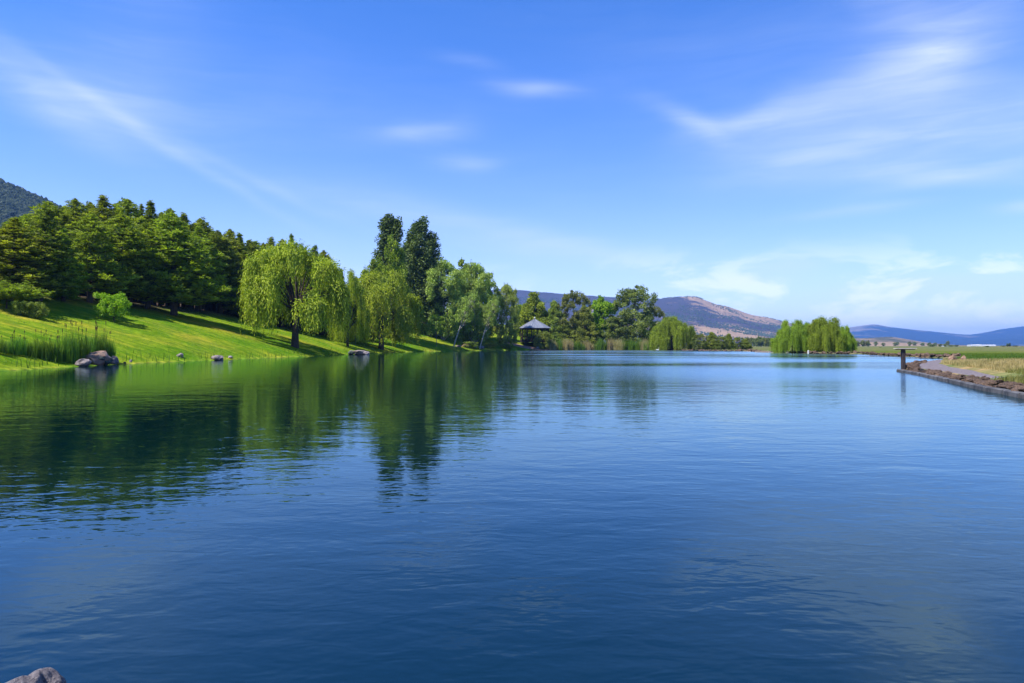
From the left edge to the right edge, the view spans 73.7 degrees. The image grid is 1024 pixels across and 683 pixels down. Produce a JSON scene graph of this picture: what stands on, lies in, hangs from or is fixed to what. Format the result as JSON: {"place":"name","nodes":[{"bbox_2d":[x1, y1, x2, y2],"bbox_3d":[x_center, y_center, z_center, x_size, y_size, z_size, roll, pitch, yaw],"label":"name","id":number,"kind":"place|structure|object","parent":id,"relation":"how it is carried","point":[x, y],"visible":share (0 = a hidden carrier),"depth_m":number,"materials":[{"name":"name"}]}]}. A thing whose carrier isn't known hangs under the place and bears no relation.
{"place":"outdoors","nodes":[
{"label":"outdoors","id":0,"kind":"place"},
{"bbox_2d":[0,350,1023,682],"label":"water","id":1,"kind":"structure","parent":0,"point":[588,516],"depth_m":7.02,"materials":[{"name":"blue liquid"}]},
{"bbox_2d":[6,667,66,682],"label":"boulder","id":2,"kind":"object","parent":1,"relation":"in","point":[47,675],"visible":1,"depth_m":2.96,"materials":[{"name":"grey stone"}]},
{"bbox_2d":[0,294,1023,380],"bbox_3d":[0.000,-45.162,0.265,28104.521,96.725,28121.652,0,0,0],"label":"ground","id":3,"kind":"structure","parent":0,"point":[235,340],"depth_m":96.12,"materials":[{"name":"green plant"}]},
{"bbox_2d":[0,335,9,352],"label":"reed clump","id":4,"kind":"object","parent":3,"relation":"on","point":[3,345],"visible":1,"depth_m":53.28,"materials":[{"name":"green plant"}]},
{"bbox_2d":[0,337,13,353],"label":"reed clump","id":5,"kind":"object","parent":3,"relation":"on","point":[10,348],"visible":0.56,"depth_m":54.24,"materials":[{"name":"green plant"}]},
{"bbox_2d":[2,214,30,226],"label":"pine tree","id":6,"kind":"object","parent":3,"relation":"on","point":[21,218],"visible":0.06,"depth_m":117.53,"materials":[{"name":"green plant"}]},
{"bbox_2d":[6,330,27,354],"bbox_3d":[-40.290,0.085,55.644,1.445,2.007,2.220,0,0,-32],"label":"reed clump","id":7,"kind":"object","parent":3,"relation":"on","point":[19,347],"visible":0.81,"depth_m":55.23,"materials":[{"name":"green plant"}]},
{"bbox_2d":[10,300,31,315],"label":"shrub","id":8,"kind":"object","parent":3,"relation":"on","point":[16,309],"visible":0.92,"depth_m":75.65,"materials":[{"name":"green plant"}]},
{"bbox_2d":[0,280,54,308],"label":"pine tree","id":9,"kind":"object","parent":3,"relation":"on","point":[18,292],"visible":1,"depth_m":77.48,"materials":[{"name":"green plant"}]},
{"bbox_2d":[23,337,42,355],"bbox_3d":[-39.888,0.432,56.613,1.753,1.578,1.280,0,0,30],"label":"reed clump","id":10,"kind":"object","parent":3,"relation":"on","point":[36,353],"visible":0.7,"depth_m":56.38,"materials":[{"name":"green plant"}]},
{"bbox_2d":[0,217,66,300],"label":"pine tree","id":11,"kind":"object","parent":3,"relation":"on","point":[21,272],"visible":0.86,"depth_m":82.46,"materials":[{"name":"green plant"}]},
{"bbox_2d":[22,301,49,318],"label":"shrub","id":12,"kind":"object","parent":3,"relation":"on","point":[34,307],"visible":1,"depth_m":76.33,"materials":[{"name":"green plant"}]},
{"bbox_2d":[4,200,75,243],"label":"pine tree","id":13,"kind":"object","parent":3,"relation":"on","point":[44,206],"visible":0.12,"depth_m":116.65,"materials":[{"name":"green plant"}]},
{"bbox_2d":[29,329,55,358],"bbox_3d":[-39.311,0.234,57.277,1.419,2.517,2.180,0,0,35],"label":"reed clump","id":14,"kind":"object","parent":3,"relation":"on","point":[44,345],"visible":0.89,"depth_m":57.06,"materials":[{"name":"green plant"}]},
{"bbox_2d":[4,208,81,300],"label":"pine tree","id":15,"kind":"object","parent":3,"relation":"on","point":[51,239],"visible":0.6,"depth_m":87.58,"materials":[{"name":"green plant"}]},
{"bbox_2d":[47,336,63,361],"bbox_3d":[-39.047,0.596,58.288,1.465,2.209,2.006,0,0,5],"label":"reed clump","id":16,"kind":"object","parent":3,"relation":"on","point":[58,354],"visible":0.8,"depth_m":58.03,"materials":[{"name":"green plant"}]},
{"bbox_2d":[55,214,72,252],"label":"pine tree","id":17,"kind":"object","parent":3,"relation":"on","point":[64,220],"visible":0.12,"depth_m":116.31,"materials":[{"name":"green plant"}]},
{"bbox_2d":[50,324,79,362],"bbox_3d":[-38.842,0.124,59.333,2.264,3.530,1.474,0,0,-31],"label":"reed clump","id":18,"kind":"object","parent":3,"relation":"on","point":[71,353],"visible":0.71,"depth_m":59.34,"materials":[{"name":"green plant"}]},
{"bbox_2d":[45,228,92,301],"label":"pine tree","id":19,"kind":"object","parent":3,"relation":"on","point":[70,293],"visible":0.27,"depth_m":93.18,"materials":[{"name":"green plant"}]},
{"bbox_2d":[56,198,88,295],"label":"pine tree","id":20,"kind":"object","parent":3,"relation":"on","point":[74,205],"visible":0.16,"depth_m":118.89,"materials":[{"name":"green plant"}]},
{"bbox_2d":[63,320,91,358],"bbox_3d":[-38.781,0.039,61.088,1.586,3.859,2.436,0,0,32],"label":"reed clump","id":21,"kind":"object","parent":3,"relation":"on","point":[85,349],"visible":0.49,"depth_m":61.00,"materials":[{"name":"green plant"}]},
{"bbox_2d":[75,359,91,365],"bbox_3d":[-37.020,1.882,58.960,1.326,0.826,0.999,0,0,-17],"label":"boulder","id":22,"kind":"object","parent":3,"relation":"on","point":[83,362],"visible":0.88,"depth_m":58.60,"materials":[{"name":"grey stone"}]},
{"bbox_2d":[79,200,98,211],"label":"pine tree","id":23,"kind":"object","parent":3,"relation":"on","point":[88,206],"visible":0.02,"depth_m":137.53,"materials":[{"name":"green plant"}]},
{"bbox_2d":[82,326,98,351],"bbox_3d":[-39.481,0.175,63.781,2.305,3.267,1.684,0,-1,55],"label":"reed clump","id":24,"kind":"object","parent":3,"relation":"on","point":[93,346],"visible":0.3,"depth_m":63.44,"materials":[{"name":"green plant"}]},
{"bbox_2d":[70,194,118,294],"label":"pine tree","id":25,"kind":"object","parent":3,"relation":"on","point":[105,212],"visible":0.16,"depth_m":119.17,"materials":[{"name":"green plant"}]},
{"bbox_2d":[86,351,110,364],"bbox_3d":[-37.928,1.602,61.991,2.285,1.561,1.871,0,0,2],"label":"boulder","id":26,"kind":"object","parent":3,"relation":"on","point":[93,357],"visible":0.69,"depth_m":61.69,"materials":[{"name":"grey stone"}]},
{"bbox_2d":[91,320,110,352],"bbox_3d":[-38.951,0.028,64.569,1.524,4.025,2.342,0,0,-11],"label":"reed clump","id":27,"kind":"object","parent":3,"relation":"on","point":[103,345],"visible":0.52,"depth_m":64.31,"materials":[{"name":"green plant"}]},
{"bbox_2d":[66,212,142,302],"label":"pine tree","id":28,"kind":"object","parent":3,"relation":"on","point":[93,256],"visible":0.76,"depth_m":98.01,"materials":[{"name":"green plant"}]},
{"bbox_2d":[105,337,117,356],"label":"reed clump","id":29,"kind":"object","parent":3,"relation":"on","point":[111,351],"visible":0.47,"depth_m":65.49,"materials":[{"name":"green plant"}]},
{"bbox_2d":[93,291,131,320],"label":"bush","id":30,"kind":"object","parent":3,"relation":"on","point":[115,301],"visible":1,"depth_m":87.72,"materials":[{"name":"green plant"}]},
{"bbox_2d":[79,212,167,294],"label":"pine tree","id":31,"kind":"object","parent":3,"relation":"on","point":[127,254],"visible":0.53,"depth_m":105.13,"materials":[{"name":"green plant"}]},
{"bbox_2d":[105,197,159,301],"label":"pine tree","id":32,"kind":"object","parent":3,"relation":"on","point":[126,206],"visible":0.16,"depth_m":122.93,"materials":[{"name":"green plant"}]},
{"bbox_2d":[125,222,186,308],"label":"pine tree","id":33,"kind":"object","parent":3,"relation":"on","point":[145,226],"visible":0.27,"depth_m":110.59,"materials":[{"name":"green plant"}]},
{"bbox_2d":[140,200,179,304],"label":"pine tree","id":34,"kind":"object","parent":3,"relation":"on","point":[150,213],"visible":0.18,"depth_m":127.39,"materials":[{"name":"green plant"}]},
{"bbox_2d":[157,207,188,305],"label":"pine tree","id":35,"kind":"object","parent":3,"relation":"on","point":[170,209],"visible":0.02,"depth_m":131.60,"materials":[{"name":"green plant"}]},
{"bbox_2d":[134,211,222,315],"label":"pine tree","id":36,"kind":"object","parent":3,"relation":"on","point":[189,270],"visible":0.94,"depth_m":112.13,"materials":[{"name":"green plant"}]},
{"bbox_2d":[177,212,207,307],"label":"pine tree","id":37,"kind":"object","parent":3,"relation":"on","point":[183,217],"visible":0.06,"depth_m":135.58,"materials":[{"name":"green plant"}]},
{"bbox_2d":[176,226,239,309],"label":"pine tree","id":38,"kind":"object","parent":3,"relation":"on","point":[222,291],"visible":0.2,"depth_m":132.58,"materials":[{"name":"green plant"}]},
{"bbox_2d":[188,217,234,276],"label":"pine tree","id":39,"kind":"object","parent":3,"relation":"on","point":[203,224],"visible":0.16,"depth_m":137.67,"materials":[{"name":"green plant"}]},
{"bbox_2d":[210,230,239,310],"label":"pine tree","id":40,"kind":"object","parent":3,"relation":"on","point":[213,307],"visible":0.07,"depth_m":141.71,"materials":[{"name":"green plant"}]},
{"bbox_2d":[203,237,249,312],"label":"pine tree","id":41,"kind":"object","parent":3,"relation":"on","point":[231,269],"visible":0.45,"depth_m":139.14,"materials":[{"name":"green plant"}]},
{"bbox_2d":[215,250,249,319],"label":"pine tree","id":42,"kind":"object","parent":3,"relation":"on","point":[231,309],"visible":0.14,"depth_m":142.79,"materials":[{"name":"green plant"}]},
{"bbox_2d":[223,229,243,313],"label":"pine tree","id":43,"kind":"object","parent":3,"relation":"on","point":[230,233],"visible":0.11,"depth_m":149.53,"materials":[{"name":"green plant"}]},
{"bbox_2d":[236,232,251,256],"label":"pine tree","id":44,"kind":"object","parent":3,"relation":"on","point":[239,237],"visible":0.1,"depth_m":153.73,"materials":[{"name":"green plant"}]},
{"bbox_2d":[244,239,258,255],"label":"pine tree","id":45,"kind":"object","parent":3,"relation":"on","point":[250,242],"visible":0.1,"depth_m":158.38,"materials":[{"name":"green plant"}]},
{"bbox_2d":[246,240,262,257],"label":"pine tree","id":46,"kind":"object","parent":3,"relation":"on","point":[257,244],"visible":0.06,"depth_m":159.64,"materials":[{"name":"green plant"}]},
{"bbox_2d":[5,346,505,368],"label":"shore grass","id":47,"kind":"structure","parent":3,"relation":"on","point":[337,352],"depth_m":78.64,"materials":[{"name":"green plant"}]},
{"bbox_2d":[266,236,285,256],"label":"pine tree","id":48,"kind":"object","parent":3,"relation":"on","point":[270,241],"visible":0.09,"depth_m":164.81,"materials":[{"name":"green plant"}]},
{"bbox_2d":[275,267,294,326],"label":"pine tree","id":49,"kind":"object","parent":3,"relation":"on","point":[282,323],"visible":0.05,"depth_m":150.77,"materials":[{"name":"green plant"}]},
{"bbox_2d":[233,237,355,347],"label":"willow tree","id":50,"kind":"object","parent":3,"relation":"on","point":[265,291],"visible":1,"depth_m":114.73,"materials":[{"name":"green plant"}]},
{"bbox_2d":[326,268,371,346],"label":"willow tree","id":51,"kind":"object","parent":3,"relation":"on","point":[360,315],"visible":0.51,"depth_m":148.86,"materials":[{"name":"green plant"}]},
{"bbox_2d":[358,258,388,340],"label":"broadleaf tree","id":52,"kind":"object","parent":3,"relation":"on","point":[372,266],"visible":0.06,"depth_m":185.15,"materials":[{"name":"green plant"}]},
{"bbox_2d":[346,268,426,349],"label":"willow tree","id":53,"kind":"object","parent":3,"relation":"on","point":[396,319],"visible":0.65,"depth_m":165.17,"materials":[{"name":"green plant"}]},
{"bbox_2d":[371,213,408,278],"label":"poplar tree","id":54,"kind":"object","parent":3,"relation":"on","point":[388,224],"visible":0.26,"depth_m":210.54,"materials":[{"name":"green plant"}]},
{"bbox_2d":[376,232,411,336],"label":"broadleaf tree","id":55,"kind":"object","parent":3,"relation":"on","point":[396,262],"visible":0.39,"depth_m":202.68,"materials":[{"name":"green plant"}]},
{"bbox_2d":[402,215,449,331],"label":"poplar tree","id":56,"kind":"object","parent":3,"relation":"on","point":[420,257],"visible":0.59,"depth_m":233.85,"materials":[{"name":"green plant"}]},
{"bbox_2d":[426,314,446,345],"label":"sapling","id":57,"kind":"object","parent":3,"relation":"on","point":[440,322],"visible":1,"depth_m":215.50,"materials":[{"name":"green plant"}]},
{"bbox_2d":[421,257,470,339],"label":"cottonwood tree","id":58,"kind":"object","parent":3,"relation":"on","point":[449,284],"visible":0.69,"depth_m":232.47,"materials":[{"name":"green plant"}]},
{"bbox_2d":[447,257,479,332],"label":"broadleaf tree","id":59,"kind":"object","parent":3,"relation":"on","point":[460,262],"visible":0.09,"depth_m":257.23,"materials":[{"name":"green plant"}]},
{"bbox_2d":[453,290,479,346],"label":"leaning tree","id":60,"kind":"object","parent":3,"relation":"on","point":[465,313],"visible":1,"depth_m":225.58,"materials":[{"name":"green plant"}]},
{"bbox_2d":[461,341,478,347],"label":"shrub","id":61,"kind":"object","parent":3,"relation":"on","point":[470,343],"visible":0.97,"depth_m":233.02,"materials":[{"name":"green plant"}]},
{"bbox_2d":[453,259,501,342],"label":"cottonwood tree","id":62,"kind":"object","parent":3,"relation":"on","point":[473,270],"visible":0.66,"depth_m":246.99,"materials":[{"name":"green plant"}]},
{"bbox_2d":[475,280,497,337],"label":"broadleaf tree","id":63,"kind":"object","parent":3,"relation":"on","point":[490,291],"visible":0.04,"depth_m":264.93,"materials":[{"name":"green plant"}]},
{"bbox_2d":[479,296,499,348],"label":"leaning tree","id":64,"kind":"object","parent":3,"relation":"on","point":[489,310],"visible":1,"depth_m":236.83,"materials":[{"name":"green plant"}]},
{"bbox_2d":[481,342,497,347],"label":"shrub","id":65,"kind":"object","parent":3,"relation":"on","point":[490,345],"visible":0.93,"depth_m":244.82,"materials":[{"name":"green plant"}]},
{"bbox_2d":[493,282,520,343],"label":"cottonwood tree","id":66,"kind":"object","parent":3,"relation":"on","point":[510,295],"visible":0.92,"depth_m":253.98,"materials":[{"name":"green plant"}]},
{"bbox_2d":[507,342,548,349],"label":"dirt patch","id":67,"kind":"object","parent":3,"relation":"on","point":[525,346],"visible":0.67,"depth_m":262.01,"materials":[{"name":"brown soil"}]},
{"bbox_2d":[513,291,551,338],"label":"broadleaf tree","id":68,"kind":"object","parent":3,"relation":"on","point":[530,311],"visible":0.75,"depth_m":281.93,"materials":[{"name":"green plant"}]},
{"bbox_2d":[520,317,550,341],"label":"gazebo","id":69,"kind":"object","parent":3,"relation":"on","point":[534,324],"visible":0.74,"depth_m":264.77,"materials":[{"name":"grey metal"}]},
{"bbox_2d":[533,331,550,348],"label":"shrub","id":70,"kind":"object","parent":3,"relation":"on","point":[545,335],"visible":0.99,"depth_m":260.90,"materials":[{"name":"green plant"}]},
{"bbox_2d":[541,300,567,342],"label":"round conifer","id":71,"kind":"object","parent":3,"relation":"on","point":[553,312],"visible":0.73,"depth_m":279.58,"materials":[{"name":"green plant"}]},
{"bbox_2d":[551,319,577,341],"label":"round conifer","id":72,"kind":"object","parent":3,"relation":"on","point":[567,326],"visible":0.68,"depth_m":277.83,"materials":[{"name":"green plant"}]},
{"bbox_2d":[556,290,594,338],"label":"juniper tree","id":73,"kind":"object","parent":3,"relation":"on","point":[566,303],"visible":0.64,"depth_m":281.22,"materials":[{"name":"green plant"}]},
{"bbox_2d":[570,305,600,344],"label":"round conifer","id":74,"kind":"object","parent":3,"relation":"on","point":[586,317],"visible":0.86,"depth_m":276.59,"materials":[{"name":"green plant"}]},
{"bbox_2d":[596,337,603,349],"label":"reed clump","id":75,"kind":"object","parent":3,"relation":"on","point":[599,344],"visible":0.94,"depth_m":270.84,"materials":[{"name":"green plant"}]},
{"bbox_2d":[588,294,617,340],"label":"broadleaf tree","id":76,"kind":"object","parent":3,"relation":"on","point":[601,308],"visible":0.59,"depth_m":286.81,"materials":[{"name":"green plant"}]},
{"bbox_2d":[607,338,614,349],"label":"reed clump","id":77,"kind":"object","parent":3,"relation":"on","point":[609,346],"visible":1,"depth_m":270.34,"materials":[{"name":"green plant"}]},
{"bbox_2d":[600,315,634,341],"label":"juniper tree","id":78,"kind":"object","parent":3,"relation":"on","point":[616,333],"visible":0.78,"depth_m":277.03,"materials":[{"name":"green plant"}]},
{"bbox_2d":[606,284,659,342],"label":"juniper tree","id":79,"kind":"object","parent":3,"relation":"on","point":[641,295],"visible":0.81,"depth_m":277.25,"materials":[{"name":"green plant"}]},
{"bbox_2d":[639,304,664,339],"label":"juniper tree","id":80,"kind":"object","parent":3,"relation":"on","point":[655,310],"visible":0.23,"depth_m":284.43,"materials":[{"name":"green plant"}]},
{"bbox_2d":[648,316,697,350],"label":"willow tree","id":81,"kind":"object","parent":3,"relation":"on","point":[667,332],"visible":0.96,"depth_m":247.13,"materials":[{"name":"green plant"}]},
{"bbox_2d":[690,333,708,348],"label":"juniper tree","id":82,"kind":"object","parent":3,"relation":"on","point":[701,344],"visible":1,"depth_m":235.15,"materials":[{"name":"green plant"}]},
{"bbox_2d":[704,332,721,349],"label":"round conifer","id":83,"kind":"object","parent":3,"relation":"on","point":[711,340],"visible":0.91,"depth_m":237.84,"materials":[{"name":"green plant"}]},
{"bbox_2d":[662,348,767,351],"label":"stone bank","id":84,"kind":"structure","parent":3,"relation":"on","point":[752,350],"depth_m":225.33,"materials":[{"name":"stone"}]},
{"bbox_2d":[716,336,727,349],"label":"juniper tree","id":85,"kind":"object","parent":3,"relation":"on","point":[724,343],"visible":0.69,"depth_m":241.07,"materials":[{"name":"green plant"}]},
{"bbox_2d":[722,333,736,349],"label":"round conifer","id":86,"kind":"object","parent":3,"relation":"on","point":[731,345],"visible":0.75,"depth_m":243.76,"materials":[{"name":"green plant"}]},
{"bbox_2d":[733,337,745,348],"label":"juniper tree","id":87,"kind":"object","parent":3,"relation":"on","point":[738,339],"visible":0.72,"depth_m":247.00,"materials":[{"name":"green plant"}]},
{"bbox_2d":[742,339,753,349],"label":"round conifer","id":88,"kind":"object","parent":3,"relation":"on","point":[748,345],"visible":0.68,"depth_m":250.37,"materials":[{"name":"green plant"}]},
{"bbox_2d":[769,319,814,352],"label":"willow tree","id":89,"kind":"object","parent":3,"relation":"on","point":[787,337],"visible":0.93,"depth_m":155.73,"materials":[{"name":"green plant"}]},
{"bbox_2d":[784,350,856,353],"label":"stone bank","id":90,"kind":"structure","parent":3,"relation":"on","point":[824,352],"depth_m":148.63,"materials":[{"name":"grey stone"}]},
{"bbox_2d":[798,315,847,351],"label":"willow tree","id":91,"kind":"object","parent":3,"relation":"on","point":[823,334],"visible":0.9,"depth_m":154.08,"materials":[{"name":"green plant"}]},
{"bbox_2d":[831,326,857,351],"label":"willow tree","id":92,"kind":"object","parent":3,"relation":"on","point":[850,341],"visible":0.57,"depth_m":158.55,"materials":[{"name":"green plant"}]},
{"bbox_2d":[893,348,916,369],"bbox_3d":[27.410,1.441,47.592,1.400,1.975,0.400,0,0,0],"label":"wooden post","id":93,"kind":"object","parent":3,"relation":"on","point":[903,358],"visible":0.82,"depth_m":47.50,"materials":[{"name":"wood"}]},
{"bbox_2d":[857,351,960,356],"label":"stone bank","id":94,"kind":"structure","parent":3,"relation":"on","point":[927,354],"depth_m":107.09,"materials":[{"name":"stone"}]},
{"bbox_2d":[897,369,1023,398],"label":"lake edging","id":95,"kind":"object","parent":3,"relation":"on","point":[1016,394],"visible":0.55,"depth_m":28.94,"materials":[{"name":"concrete"}]},
{"bbox_2d":[903,360,1023,391],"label":"stone border","id":96,"kind":"object","parent":3,"relation":"on","point":[914,365],"visible":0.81,"depth_m":31.16,"materials":[{"name":"brown stone"}]},
{"bbox_2d":[911,353,1023,359],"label":"grass field","id":97,"kind":"structure","parent":3,"relation":"on","point":[991,356],"depth_m":87.50,"materials":[{"name":"green plant"}]},
{"bbox_2d":[940,357,1023,383],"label":"dry grass","id":98,"kind":"structure","parent":3,"relation":"on","point":[1016,365],"depth_m":37.72,"materials":[{"name":"yellow plant"}]},
{"bbox_2d":[0,0,1023,334],"label":"sky","id":99,"kind":"structure","parent":0,"point":[855,162],"materials":[{"name":"blue"}]},
{"bbox_2d":[485,289,795,345],"bbox_3d":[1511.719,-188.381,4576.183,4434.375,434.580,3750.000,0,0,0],"label":"hill","id":100,"kind":"structure","parent":0,"point":[675,302],"depth_m":4599.60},
{"bbox_2d":[493,293,858,341],"bbox_3d":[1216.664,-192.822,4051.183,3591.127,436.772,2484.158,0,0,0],"label":"hillside scrub","id":101,"kind":"object","parent":100,"relation":"on","point":[747,332],"visible":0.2,"depth_m":4202.75,"materials":[{"name":"brown leaves"},{"name":"brown bark"},{"name":"dry grass"}]},
{"bbox_2d":[856,337,966,345],"bbox_3d":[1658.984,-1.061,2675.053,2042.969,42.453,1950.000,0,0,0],"label":"tan foothill","id":102,"kind":"structure","parent":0,"point":[888,341],"depth_m":2414.19,"materials":[{"name":"beige soil"}]},
{"bbox_2d":[844,324,1023,345],"bbox_3d":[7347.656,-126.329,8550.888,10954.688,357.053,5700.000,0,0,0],"label":"mountains","id":103,"kind":"structure","parent":0,"point":[1012,336],"depth_m":8317.18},
{"bbox_2d":[920,360,1003,377],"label":"gravel path","id":104,"kind":"structure","parent":0,"point":[934,365],"depth_m":41.06,"materials":[{"name":"grey gravel"}]},
{"bbox_3d":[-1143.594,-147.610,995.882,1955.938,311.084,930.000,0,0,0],"label":"wooded hill","id":105,"kind":"structure","parent":0,"visible":0},
{"bbox_2d":[0,178,72,228],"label":"hillside forest","id":106,"kind":"object","parent":105,"relation":"on","point":[10,204],"visible":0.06,"depth_m":1040.25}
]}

